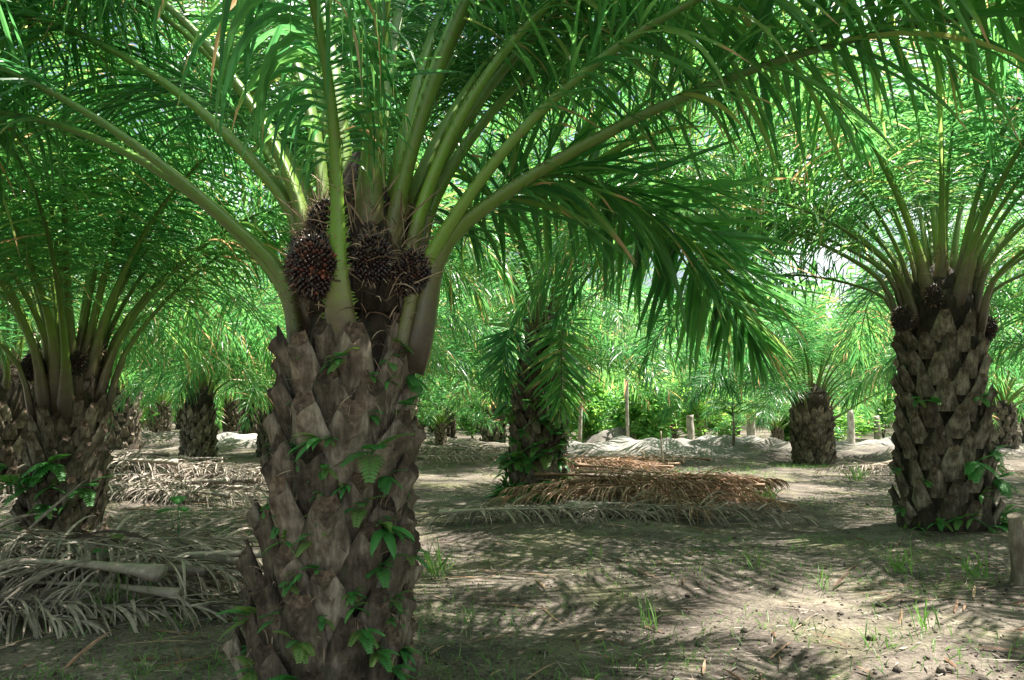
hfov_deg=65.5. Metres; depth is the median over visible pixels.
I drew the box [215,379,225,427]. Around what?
shrub
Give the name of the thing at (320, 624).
fern
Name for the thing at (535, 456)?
fern
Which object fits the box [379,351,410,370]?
fern
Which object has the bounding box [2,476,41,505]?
fern
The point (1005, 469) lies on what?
fern
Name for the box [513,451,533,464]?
fern
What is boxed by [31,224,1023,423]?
wood
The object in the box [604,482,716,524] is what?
dead frond
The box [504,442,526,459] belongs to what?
fern
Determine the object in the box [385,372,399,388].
fern
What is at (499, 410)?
fern
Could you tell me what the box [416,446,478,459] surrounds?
dead frond
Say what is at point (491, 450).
dead frond
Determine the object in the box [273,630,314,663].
fern
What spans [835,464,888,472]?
dead frond
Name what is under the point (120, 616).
dead frond
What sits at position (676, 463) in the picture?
dead frond
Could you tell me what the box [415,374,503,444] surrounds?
oil palm
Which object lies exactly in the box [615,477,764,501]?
dead frond
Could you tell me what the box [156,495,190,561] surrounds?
seedling
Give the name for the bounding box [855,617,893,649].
weed
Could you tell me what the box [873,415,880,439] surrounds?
post
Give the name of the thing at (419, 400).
oil palm
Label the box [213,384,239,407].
oil palm
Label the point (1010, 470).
dead frond
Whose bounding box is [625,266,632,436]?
thin tree
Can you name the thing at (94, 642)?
fallen leaflets
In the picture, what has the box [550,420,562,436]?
fern
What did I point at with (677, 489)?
dead frond
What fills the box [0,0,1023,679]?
oil palm
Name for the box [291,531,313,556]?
fern
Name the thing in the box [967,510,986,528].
fern
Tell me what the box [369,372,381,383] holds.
fern
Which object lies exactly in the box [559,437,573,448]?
fern
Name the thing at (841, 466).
dead frond
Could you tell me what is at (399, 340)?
fern
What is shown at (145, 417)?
shrub
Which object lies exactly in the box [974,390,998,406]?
fern
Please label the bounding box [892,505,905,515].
fern
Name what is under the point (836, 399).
oil palm
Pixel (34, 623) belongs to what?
dead frond
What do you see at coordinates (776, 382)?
shrub
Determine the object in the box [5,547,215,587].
dead frond
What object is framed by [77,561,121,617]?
weed
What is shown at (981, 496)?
fern
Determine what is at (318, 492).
fern
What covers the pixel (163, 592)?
dead frond
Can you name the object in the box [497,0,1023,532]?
oil palm
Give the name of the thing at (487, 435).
oil palm
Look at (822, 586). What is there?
weed
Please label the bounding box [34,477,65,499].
fern
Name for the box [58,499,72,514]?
fern
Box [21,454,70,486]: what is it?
fern
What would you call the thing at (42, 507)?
fern
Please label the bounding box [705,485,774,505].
dead frond
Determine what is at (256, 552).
dead frond
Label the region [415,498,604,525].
dead frond
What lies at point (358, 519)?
fern
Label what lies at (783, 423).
shrub
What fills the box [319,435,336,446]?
fern
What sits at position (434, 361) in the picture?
oil palm
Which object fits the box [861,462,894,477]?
dead frond
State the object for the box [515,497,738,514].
dead frond
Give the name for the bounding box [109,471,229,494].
dead frond
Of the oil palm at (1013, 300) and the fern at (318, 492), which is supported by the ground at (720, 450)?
the oil palm at (1013, 300)
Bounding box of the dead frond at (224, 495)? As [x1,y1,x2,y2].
[109,480,231,504]
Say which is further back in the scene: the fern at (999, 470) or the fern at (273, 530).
the fern at (999, 470)
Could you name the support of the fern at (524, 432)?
attached to the oil palm at (545, 370)
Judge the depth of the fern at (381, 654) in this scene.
3.65 m
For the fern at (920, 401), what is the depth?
8.95 m
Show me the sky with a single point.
(821, 253)
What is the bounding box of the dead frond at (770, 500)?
[604,486,800,513]
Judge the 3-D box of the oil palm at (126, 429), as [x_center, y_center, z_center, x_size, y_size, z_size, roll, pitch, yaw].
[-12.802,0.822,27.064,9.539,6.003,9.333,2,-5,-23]
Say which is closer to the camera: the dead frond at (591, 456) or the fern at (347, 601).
the fern at (347, 601)
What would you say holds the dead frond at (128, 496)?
on the ground at (720, 450)
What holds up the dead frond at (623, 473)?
on the ground at (720, 450)
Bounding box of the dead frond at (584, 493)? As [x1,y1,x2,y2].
[537,485,675,502]
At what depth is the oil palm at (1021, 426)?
31.50 m
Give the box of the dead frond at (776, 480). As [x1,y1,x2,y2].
[574,462,789,502]
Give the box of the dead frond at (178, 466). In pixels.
[106,448,239,484]
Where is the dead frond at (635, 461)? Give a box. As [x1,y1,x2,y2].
[564,454,670,470]
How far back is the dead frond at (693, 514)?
10.52 m
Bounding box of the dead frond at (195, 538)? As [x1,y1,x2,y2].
[0,512,262,586]
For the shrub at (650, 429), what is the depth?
26.55 m
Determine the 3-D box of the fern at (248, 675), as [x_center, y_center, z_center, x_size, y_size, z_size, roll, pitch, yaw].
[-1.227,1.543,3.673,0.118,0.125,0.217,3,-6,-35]
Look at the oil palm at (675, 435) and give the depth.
35.54 m
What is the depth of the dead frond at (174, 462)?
13.02 m
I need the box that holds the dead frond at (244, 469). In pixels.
[133,457,264,484]
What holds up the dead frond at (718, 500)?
on the ground at (720, 450)
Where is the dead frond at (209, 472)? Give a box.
[130,460,264,483]
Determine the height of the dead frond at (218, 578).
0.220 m
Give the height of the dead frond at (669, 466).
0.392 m
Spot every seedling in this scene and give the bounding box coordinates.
[83,534,125,582]
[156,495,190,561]
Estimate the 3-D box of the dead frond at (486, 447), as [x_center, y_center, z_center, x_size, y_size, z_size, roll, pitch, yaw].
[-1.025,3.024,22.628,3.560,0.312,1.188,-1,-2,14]
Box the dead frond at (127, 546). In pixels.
[0,525,260,587]
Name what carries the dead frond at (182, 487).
on the ground at (720, 450)
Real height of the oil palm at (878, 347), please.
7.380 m
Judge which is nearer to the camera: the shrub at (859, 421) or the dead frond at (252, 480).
the dead frond at (252, 480)
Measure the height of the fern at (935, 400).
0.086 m
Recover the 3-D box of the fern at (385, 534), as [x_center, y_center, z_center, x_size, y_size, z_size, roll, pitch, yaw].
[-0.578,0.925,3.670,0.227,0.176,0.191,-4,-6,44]
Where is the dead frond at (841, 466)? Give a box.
[814,458,892,476]
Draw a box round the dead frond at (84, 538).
[0,475,262,609]
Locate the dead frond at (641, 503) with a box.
[522,499,720,513]
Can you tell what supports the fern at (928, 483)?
attached to the oil palm at (943, 322)
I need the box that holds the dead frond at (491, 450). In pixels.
[424,444,508,454]
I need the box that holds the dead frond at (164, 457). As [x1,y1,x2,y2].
[122,452,186,457]
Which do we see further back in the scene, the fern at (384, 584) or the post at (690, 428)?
the post at (690, 428)
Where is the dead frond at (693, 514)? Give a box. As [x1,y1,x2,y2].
[504,498,718,520]
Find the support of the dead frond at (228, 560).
on the ground at (720, 450)
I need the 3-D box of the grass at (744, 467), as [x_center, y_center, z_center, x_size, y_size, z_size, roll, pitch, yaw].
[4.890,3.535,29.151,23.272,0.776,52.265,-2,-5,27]
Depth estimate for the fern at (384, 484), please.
3.80 m
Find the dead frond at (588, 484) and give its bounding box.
[548,474,700,500]
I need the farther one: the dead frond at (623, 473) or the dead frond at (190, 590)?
the dead frond at (623, 473)
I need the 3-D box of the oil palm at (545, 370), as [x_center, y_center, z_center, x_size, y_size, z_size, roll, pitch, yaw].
[0.560,-0.840,12.724,8.619,6.836,9.464,0,-5,0]
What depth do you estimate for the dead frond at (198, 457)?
18.35 m
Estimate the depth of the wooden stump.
6.34 m
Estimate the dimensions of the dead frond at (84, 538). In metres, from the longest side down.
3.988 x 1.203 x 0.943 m
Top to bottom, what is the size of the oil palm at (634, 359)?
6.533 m
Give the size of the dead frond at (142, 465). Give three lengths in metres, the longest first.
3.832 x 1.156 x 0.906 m
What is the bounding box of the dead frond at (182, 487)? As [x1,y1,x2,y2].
[3,480,197,500]
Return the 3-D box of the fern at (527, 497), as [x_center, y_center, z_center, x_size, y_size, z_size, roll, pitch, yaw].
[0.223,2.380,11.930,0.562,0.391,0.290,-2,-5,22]
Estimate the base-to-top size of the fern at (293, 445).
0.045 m
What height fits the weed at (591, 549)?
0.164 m
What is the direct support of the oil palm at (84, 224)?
on the ground at (720, 450)
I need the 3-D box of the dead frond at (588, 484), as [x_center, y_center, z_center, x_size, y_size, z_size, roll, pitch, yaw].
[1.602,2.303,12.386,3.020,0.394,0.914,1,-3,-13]
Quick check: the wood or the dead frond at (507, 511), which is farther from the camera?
the wood
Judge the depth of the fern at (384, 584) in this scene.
3.72 m
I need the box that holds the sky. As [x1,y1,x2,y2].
[0,0,1023,354]
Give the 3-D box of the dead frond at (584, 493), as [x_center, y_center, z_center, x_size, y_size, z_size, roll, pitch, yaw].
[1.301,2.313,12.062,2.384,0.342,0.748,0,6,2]
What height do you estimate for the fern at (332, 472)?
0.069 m
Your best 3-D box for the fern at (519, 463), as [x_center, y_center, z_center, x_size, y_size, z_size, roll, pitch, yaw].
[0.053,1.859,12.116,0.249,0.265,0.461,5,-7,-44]
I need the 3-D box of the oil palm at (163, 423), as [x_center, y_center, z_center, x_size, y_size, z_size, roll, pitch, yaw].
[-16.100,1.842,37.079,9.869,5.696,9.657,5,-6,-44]
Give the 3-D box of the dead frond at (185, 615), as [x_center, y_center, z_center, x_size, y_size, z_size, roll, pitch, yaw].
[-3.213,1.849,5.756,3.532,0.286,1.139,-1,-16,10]
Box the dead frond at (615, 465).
[561,458,669,470]
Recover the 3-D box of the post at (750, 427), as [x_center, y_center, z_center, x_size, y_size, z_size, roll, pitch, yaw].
[7.299,2.693,24.265,0.326,0.955,0.325,0,-5,0]
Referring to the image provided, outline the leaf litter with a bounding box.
[0,438,1023,679]
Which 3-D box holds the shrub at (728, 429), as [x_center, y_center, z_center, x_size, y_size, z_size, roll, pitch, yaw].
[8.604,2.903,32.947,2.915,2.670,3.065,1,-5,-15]
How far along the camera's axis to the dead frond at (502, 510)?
10.74 m
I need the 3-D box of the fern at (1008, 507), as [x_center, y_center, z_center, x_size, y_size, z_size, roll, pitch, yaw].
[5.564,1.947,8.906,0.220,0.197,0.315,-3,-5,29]
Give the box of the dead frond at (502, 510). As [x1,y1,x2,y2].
[460,501,592,516]
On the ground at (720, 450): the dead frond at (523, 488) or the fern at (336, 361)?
the dead frond at (523, 488)
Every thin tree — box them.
[578,257,586,442]
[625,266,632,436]
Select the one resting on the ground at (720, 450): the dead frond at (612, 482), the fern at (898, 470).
the dead frond at (612, 482)
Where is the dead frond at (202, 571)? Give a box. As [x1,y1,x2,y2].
[0,546,208,618]
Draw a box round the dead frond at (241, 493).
[109,480,268,507]
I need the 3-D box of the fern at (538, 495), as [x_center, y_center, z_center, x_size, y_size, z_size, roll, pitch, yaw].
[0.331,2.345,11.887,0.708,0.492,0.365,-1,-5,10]
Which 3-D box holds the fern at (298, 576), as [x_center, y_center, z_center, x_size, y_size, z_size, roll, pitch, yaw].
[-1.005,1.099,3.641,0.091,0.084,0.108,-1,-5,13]
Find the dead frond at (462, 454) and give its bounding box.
[430,450,501,459]
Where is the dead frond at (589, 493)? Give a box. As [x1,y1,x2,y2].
[572,482,664,501]
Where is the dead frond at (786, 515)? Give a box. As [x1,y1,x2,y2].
[561,491,820,527]
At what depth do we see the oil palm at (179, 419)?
48.63 m
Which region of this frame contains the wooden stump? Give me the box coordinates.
[1007,512,1023,584]
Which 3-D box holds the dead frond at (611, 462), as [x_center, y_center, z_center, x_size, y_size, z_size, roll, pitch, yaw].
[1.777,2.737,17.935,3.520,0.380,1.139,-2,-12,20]
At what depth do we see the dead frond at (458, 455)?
20.26 m
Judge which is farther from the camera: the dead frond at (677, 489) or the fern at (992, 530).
the dead frond at (677, 489)
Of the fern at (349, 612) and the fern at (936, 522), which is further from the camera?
the fern at (936, 522)
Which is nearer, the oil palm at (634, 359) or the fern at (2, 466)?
the fern at (2, 466)
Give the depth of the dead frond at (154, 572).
5.47 m
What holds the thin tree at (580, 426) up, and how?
on the ground at (720, 450)
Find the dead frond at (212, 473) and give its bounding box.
[127,465,264,483]
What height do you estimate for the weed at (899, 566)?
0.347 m
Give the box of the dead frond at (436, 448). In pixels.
[420,445,465,458]
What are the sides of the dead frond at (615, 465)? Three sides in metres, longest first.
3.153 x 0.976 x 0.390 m
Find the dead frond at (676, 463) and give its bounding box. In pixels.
[562,458,680,469]
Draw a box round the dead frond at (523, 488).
[498,471,690,501]
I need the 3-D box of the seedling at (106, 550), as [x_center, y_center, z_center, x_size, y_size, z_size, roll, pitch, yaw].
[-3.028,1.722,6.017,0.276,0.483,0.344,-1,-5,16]
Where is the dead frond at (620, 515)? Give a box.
[507,506,690,518]
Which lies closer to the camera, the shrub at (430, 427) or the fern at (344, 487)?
the fern at (344, 487)
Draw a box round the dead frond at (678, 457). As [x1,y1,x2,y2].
[581,448,710,463]
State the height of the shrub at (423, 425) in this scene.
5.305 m
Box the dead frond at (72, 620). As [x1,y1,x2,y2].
[0,599,117,642]
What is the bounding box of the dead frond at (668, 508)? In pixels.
[469,495,701,519]
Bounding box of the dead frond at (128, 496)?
[0,490,169,502]
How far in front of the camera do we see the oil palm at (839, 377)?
47.86 m
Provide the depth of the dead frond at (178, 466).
14.02 m
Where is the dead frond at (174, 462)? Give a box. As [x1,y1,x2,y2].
[9,456,178,474]
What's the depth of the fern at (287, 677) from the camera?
3.54 m
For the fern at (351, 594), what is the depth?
3.65 m
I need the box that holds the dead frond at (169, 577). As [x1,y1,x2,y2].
[8,551,202,596]
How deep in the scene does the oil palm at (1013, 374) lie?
36.84 m
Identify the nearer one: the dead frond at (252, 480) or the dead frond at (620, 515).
the dead frond at (620, 515)
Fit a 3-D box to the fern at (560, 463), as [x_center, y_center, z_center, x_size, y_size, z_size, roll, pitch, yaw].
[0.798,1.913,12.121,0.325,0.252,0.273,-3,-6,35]
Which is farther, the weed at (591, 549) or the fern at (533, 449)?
the fern at (533, 449)
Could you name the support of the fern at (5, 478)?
attached to the oil palm at (84, 224)
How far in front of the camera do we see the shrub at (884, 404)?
33.14 m
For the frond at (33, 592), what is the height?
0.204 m
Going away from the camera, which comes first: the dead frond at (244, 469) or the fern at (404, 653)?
the fern at (404, 653)
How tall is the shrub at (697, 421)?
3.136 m
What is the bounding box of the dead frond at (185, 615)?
[0,580,236,625]
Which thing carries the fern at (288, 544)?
attached to the oil palm at (362, 264)
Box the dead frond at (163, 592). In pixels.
[0,565,181,620]
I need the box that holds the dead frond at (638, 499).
[613,481,719,517]
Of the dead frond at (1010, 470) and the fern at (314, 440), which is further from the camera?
the dead frond at (1010, 470)
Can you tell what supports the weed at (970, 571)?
on the ground at (720, 450)
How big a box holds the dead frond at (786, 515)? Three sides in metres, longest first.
3.342 x 1.033 x 0.348 m
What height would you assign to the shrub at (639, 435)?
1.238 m
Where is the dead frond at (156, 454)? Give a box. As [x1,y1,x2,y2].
[111,449,169,457]
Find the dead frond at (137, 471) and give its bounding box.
[111,462,265,485]
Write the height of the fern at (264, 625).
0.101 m
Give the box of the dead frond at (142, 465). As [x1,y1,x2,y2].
[109,441,250,490]
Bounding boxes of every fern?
[0,463,6,470]
[0,475,19,489]
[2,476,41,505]
[10,474,29,491]
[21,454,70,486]
[26,504,55,520]
[32,459,58,475]
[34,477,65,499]
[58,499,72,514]
[67,475,113,505]
[215,606,256,641]
[234,655,257,679]
[240,645,246,655]
[257,612,282,632]
[259,497,269,518]
[262,529,294,556]
[268,674,297,679]
[270,516,279,538]
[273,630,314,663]
[279,581,299,596]
[285,442,296,451]
[286,432,321,463]
[287,572,303,590]
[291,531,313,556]
[300,565,319,573]
[310,491,323,501]
[317,615,334,630]
[318,465,337,478]
[319,355,340,374]
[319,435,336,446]
[324,347,360,371]
[332,482,350,500]
[338,433,415,482]
[341,592,361,604]
[345,495,384,526]
[345,597,370,623]
[346,584,366,607]
[348,628,384,653]
[365,554,407,587]
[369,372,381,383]
[369,649,399,672]
[370,410,385,424]
[370,521,414,560]
[377,469,406,493]
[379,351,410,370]
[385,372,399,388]
[386,617,396,626]
[389,590,410,611]
[392,664,416,679]
[393,338,413,354]
[397,396,423,407]
[400,647,422,665]
[405,367,430,394]
[405,549,429,568]
[483,489,500,496]
[488,454,507,468]
[488,483,501,493]
[493,395,509,418]
[493,462,508,481]
[493,475,507,493]
[495,487,514,500]
[498,436,517,445]
[498,452,523,472]
[498,459,512,473]
[501,405,514,415]
[503,453,526,471]
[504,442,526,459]
[506,411,516,422]
[510,487,539,501]
[512,481,553,503]
[512,483,532,496]
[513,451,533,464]
[518,429,529,438]
[521,399,535,410]
[523,439,548,456]
[523,459,539,472]
[530,443,566,469]
[533,398,548,408]
[539,403,569,428]
[543,418,556,430]
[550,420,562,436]
[553,429,569,436]
[554,444,564,452]
[557,457,575,472]
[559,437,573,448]
[560,422,578,435]
[560,476,571,488]
[889,467,901,474]
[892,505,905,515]
[910,397,926,407]
[920,477,933,487]
[923,397,942,404]
[927,517,945,528]
[936,518,953,531]
[947,514,973,529]
[964,454,1003,482]
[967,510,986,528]
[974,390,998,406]
[979,486,994,504]
[988,525,1002,532]
[991,445,1008,463]
[993,472,1021,498]
[997,464,1006,474]
[997,464,1011,472]
[999,509,1023,527]
[999,521,1007,531]
[1000,504,1020,518]
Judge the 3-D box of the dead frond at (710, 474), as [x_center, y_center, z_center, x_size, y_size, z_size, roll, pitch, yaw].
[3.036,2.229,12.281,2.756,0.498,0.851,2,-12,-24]
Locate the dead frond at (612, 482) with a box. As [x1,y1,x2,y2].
[568,473,733,498]
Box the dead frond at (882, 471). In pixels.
[863,467,893,474]
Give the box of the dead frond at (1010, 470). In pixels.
[996,465,1023,475]
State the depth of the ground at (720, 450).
6.59 m
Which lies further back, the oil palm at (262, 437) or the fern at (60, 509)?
the oil palm at (262, 437)
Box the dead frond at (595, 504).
[568,491,795,517]
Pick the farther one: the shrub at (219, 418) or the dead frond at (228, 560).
the shrub at (219, 418)
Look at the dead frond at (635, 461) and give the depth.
18.38 m
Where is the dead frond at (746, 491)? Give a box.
[690,489,775,500]
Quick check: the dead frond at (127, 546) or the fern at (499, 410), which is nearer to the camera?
the dead frond at (127, 546)
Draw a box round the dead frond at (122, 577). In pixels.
[0,561,233,598]
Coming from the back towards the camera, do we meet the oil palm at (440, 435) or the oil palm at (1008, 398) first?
the oil palm at (1008, 398)
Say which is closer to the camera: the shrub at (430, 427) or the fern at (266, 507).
the fern at (266, 507)
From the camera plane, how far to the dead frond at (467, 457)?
20.85 m
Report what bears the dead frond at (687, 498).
on the ground at (720, 450)
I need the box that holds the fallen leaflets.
[1,486,1023,679]
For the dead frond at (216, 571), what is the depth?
6.30 m
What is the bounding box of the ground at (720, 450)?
[0,420,1023,679]
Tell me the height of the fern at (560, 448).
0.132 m
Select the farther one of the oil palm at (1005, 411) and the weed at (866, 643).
the oil palm at (1005, 411)
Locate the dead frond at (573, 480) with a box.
[568,472,770,500]
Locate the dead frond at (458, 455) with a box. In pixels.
[417,449,509,463]
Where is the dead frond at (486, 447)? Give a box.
[423,442,508,452]
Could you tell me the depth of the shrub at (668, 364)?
42.68 m
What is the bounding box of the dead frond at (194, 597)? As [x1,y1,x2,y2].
[0,561,211,618]
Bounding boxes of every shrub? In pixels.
[107,371,157,431]
[140,406,149,428]
[214,403,223,428]
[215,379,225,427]
[417,404,459,432]
[418,378,436,431]
[456,387,483,438]
[486,381,513,422]
[565,370,615,440]
[595,363,629,431]
[603,374,667,439]
[606,363,695,439]
[629,412,674,437]
[653,340,677,386]
[672,365,734,438]
[695,386,747,435]
[759,338,799,430]
[762,374,794,441]
[775,400,834,435]
[779,396,843,440]
[834,404,887,441]
[859,382,895,438]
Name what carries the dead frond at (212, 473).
on the ground at (720, 450)
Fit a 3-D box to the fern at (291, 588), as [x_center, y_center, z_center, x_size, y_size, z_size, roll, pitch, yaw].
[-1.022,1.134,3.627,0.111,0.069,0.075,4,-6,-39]
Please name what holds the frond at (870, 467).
on the ground at (720, 450)
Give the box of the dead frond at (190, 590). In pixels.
[0,549,225,620]
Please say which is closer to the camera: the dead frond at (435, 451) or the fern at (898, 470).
the fern at (898, 470)
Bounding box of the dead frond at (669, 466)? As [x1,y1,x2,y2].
[571,457,673,470]
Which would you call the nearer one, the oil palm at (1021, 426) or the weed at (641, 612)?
the weed at (641, 612)
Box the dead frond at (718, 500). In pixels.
[631,494,763,506]
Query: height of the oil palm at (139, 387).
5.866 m
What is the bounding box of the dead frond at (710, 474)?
[629,467,771,493]
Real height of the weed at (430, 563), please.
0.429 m
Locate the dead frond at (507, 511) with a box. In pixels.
[439,495,676,523]
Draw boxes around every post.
[686,415,694,439]
[746,414,755,435]
[847,410,854,443]
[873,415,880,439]
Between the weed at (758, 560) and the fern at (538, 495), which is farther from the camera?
the fern at (538, 495)
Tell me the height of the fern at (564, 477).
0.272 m
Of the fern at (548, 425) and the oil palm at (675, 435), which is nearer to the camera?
the fern at (548, 425)
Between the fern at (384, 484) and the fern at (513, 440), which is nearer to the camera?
the fern at (384, 484)
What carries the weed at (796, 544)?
on the ground at (720, 450)
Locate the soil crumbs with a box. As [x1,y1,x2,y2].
[0,492,1023,679]
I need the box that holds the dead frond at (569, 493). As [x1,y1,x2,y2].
[487,478,702,515]
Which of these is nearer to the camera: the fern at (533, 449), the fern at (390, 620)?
the fern at (390, 620)
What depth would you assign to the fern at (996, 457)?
8.78 m
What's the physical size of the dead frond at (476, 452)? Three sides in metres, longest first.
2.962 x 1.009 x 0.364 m
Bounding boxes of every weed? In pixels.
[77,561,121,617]
[111,559,173,616]
[421,532,463,578]
[579,541,601,556]
[635,589,660,632]
[728,547,763,569]
[752,475,790,498]
[788,536,808,550]
[813,564,832,592]
[837,458,872,481]
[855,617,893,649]
[872,538,916,575]
[905,587,939,632]
[944,542,987,578]
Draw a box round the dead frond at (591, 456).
[564,456,643,461]
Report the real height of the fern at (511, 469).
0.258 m
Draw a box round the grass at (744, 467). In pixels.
[0,427,1023,679]
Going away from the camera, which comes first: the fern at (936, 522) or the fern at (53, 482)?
the fern at (53, 482)
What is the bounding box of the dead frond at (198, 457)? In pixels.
[114,454,222,469]
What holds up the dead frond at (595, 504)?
on the ground at (720, 450)
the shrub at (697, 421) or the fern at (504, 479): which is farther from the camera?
the shrub at (697, 421)
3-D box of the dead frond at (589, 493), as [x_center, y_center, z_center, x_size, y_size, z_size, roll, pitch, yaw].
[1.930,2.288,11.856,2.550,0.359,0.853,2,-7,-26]
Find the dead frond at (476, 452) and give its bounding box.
[418,444,492,456]
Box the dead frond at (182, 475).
[111,463,260,487]
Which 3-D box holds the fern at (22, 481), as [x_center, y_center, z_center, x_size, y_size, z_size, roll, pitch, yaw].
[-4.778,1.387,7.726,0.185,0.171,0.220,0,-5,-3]
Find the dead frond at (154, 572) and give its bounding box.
[0,528,167,613]
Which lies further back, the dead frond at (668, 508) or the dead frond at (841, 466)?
the dead frond at (841, 466)
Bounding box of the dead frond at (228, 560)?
[0,530,238,582]
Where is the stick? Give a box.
[660,431,663,467]
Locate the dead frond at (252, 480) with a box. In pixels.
[111,473,257,489]
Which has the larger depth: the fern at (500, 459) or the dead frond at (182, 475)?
the dead frond at (182, 475)
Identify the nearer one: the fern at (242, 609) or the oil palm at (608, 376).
the fern at (242, 609)
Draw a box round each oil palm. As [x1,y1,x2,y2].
[0,0,528,544]
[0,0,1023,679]
[0,128,285,502]
[5,294,263,449]
[10,274,280,456]
[11,301,159,410]
[74,195,524,415]
[107,290,436,457]
[130,360,241,432]
[139,355,265,433]
[142,377,177,426]
[150,367,242,431]
[174,367,185,428]
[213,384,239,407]
[232,264,508,447]
[259,78,864,497]
[266,367,472,402]
[415,254,743,458]
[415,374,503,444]
[420,325,606,442]
[423,340,482,437]
[424,271,688,449]
[424,374,481,432]
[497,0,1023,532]
[569,343,638,428]
[575,332,692,382]
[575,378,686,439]
[651,371,731,438]
[652,279,998,464]
[654,339,802,383]
[688,369,755,435]
[709,334,842,427]
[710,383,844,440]
[743,365,890,427]
[790,332,888,429]
[822,153,1023,416]
[827,299,1016,390]
[875,310,1023,448]
[892,370,1021,407]
[933,0,1019,105]
[991,275,1023,442]
[997,328,1023,397]
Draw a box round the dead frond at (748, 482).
[600,473,751,499]
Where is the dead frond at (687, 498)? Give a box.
[568,486,737,515]
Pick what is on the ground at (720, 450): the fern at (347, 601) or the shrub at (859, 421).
the shrub at (859, 421)
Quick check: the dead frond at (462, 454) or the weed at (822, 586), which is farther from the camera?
the dead frond at (462, 454)
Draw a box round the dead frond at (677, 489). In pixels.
[657,474,719,503]
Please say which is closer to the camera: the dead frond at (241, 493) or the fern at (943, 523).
the fern at (943, 523)
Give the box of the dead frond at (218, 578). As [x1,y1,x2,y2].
[54,554,246,589]
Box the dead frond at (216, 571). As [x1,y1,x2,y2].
[0,543,263,593]
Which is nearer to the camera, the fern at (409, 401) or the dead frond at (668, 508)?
the fern at (409, 401)
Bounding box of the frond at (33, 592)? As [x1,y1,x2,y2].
[0,586,151,616]
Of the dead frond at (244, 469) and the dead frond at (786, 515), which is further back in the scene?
the dead frond at (244, 469)
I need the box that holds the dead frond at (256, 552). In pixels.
[0,541,261,613]
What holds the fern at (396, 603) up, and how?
attached to the oil palm at (362, 264)
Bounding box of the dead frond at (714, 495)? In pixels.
[654,488,757,501]
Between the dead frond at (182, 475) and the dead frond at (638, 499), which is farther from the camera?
the dead frond at (182, 475)
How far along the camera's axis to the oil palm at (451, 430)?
33.23 m
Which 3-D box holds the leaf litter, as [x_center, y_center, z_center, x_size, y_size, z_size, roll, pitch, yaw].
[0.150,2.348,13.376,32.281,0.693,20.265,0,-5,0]
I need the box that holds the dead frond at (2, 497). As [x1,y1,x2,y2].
[0,475,263,507]
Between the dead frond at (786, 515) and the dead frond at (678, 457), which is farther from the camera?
the dead frond at (678, 457)
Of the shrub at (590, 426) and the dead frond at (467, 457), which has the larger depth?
the shrub at (590, 426)
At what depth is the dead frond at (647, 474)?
12.55 m
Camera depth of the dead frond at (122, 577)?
5.88 m
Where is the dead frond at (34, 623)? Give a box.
[0,568,243,645]
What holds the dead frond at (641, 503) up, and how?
on the ground at (720, 450)
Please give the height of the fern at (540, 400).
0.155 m
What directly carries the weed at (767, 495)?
on the ground at (720, 450)
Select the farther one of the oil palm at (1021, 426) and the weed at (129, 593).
the oil palm at (1021, 426)
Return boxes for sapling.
[702,392,767,445]
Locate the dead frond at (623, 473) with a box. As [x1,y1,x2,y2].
[575,464,783,503]
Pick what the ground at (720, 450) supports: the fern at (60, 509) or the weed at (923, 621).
the weed at (923, 621)
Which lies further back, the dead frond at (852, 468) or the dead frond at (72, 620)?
the dead frond at (852, 468)
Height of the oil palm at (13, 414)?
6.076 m
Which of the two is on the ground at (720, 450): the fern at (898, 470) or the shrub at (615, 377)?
the shrub at (615, 377)
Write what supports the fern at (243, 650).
attached to the oil palm at (362, 264)
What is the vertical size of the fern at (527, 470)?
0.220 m
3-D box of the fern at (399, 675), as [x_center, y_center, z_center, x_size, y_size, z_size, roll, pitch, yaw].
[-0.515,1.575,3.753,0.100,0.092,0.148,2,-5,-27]
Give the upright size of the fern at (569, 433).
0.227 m
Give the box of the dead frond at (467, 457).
[418,450,498,461]
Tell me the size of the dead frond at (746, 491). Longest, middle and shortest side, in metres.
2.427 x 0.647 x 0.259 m
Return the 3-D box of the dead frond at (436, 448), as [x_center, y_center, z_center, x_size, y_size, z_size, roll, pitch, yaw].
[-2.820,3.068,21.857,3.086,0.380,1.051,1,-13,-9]
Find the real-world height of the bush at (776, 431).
2.413 m
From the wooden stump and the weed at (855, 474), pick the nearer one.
the wooden stump
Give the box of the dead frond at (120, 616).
[0,572,173,631]
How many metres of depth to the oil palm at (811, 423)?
20.19 m
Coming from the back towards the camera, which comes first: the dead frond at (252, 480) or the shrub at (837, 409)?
the shrub at (837, 409)
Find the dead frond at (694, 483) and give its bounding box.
[534,472,779,505]
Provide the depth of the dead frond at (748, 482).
11.84 m
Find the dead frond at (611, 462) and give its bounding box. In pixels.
[562,452,666,471]
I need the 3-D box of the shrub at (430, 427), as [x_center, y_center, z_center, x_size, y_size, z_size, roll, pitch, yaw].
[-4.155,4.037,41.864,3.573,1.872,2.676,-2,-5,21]
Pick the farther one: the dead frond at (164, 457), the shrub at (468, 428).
the shrub at (468, 428)
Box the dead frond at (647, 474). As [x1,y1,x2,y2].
[566,473,727,485]
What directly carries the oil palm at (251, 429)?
on the ground at (720, 450)
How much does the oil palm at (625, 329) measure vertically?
5.906 m
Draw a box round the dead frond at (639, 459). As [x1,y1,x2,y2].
[570,451,683,464]
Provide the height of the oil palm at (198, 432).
6.037 m

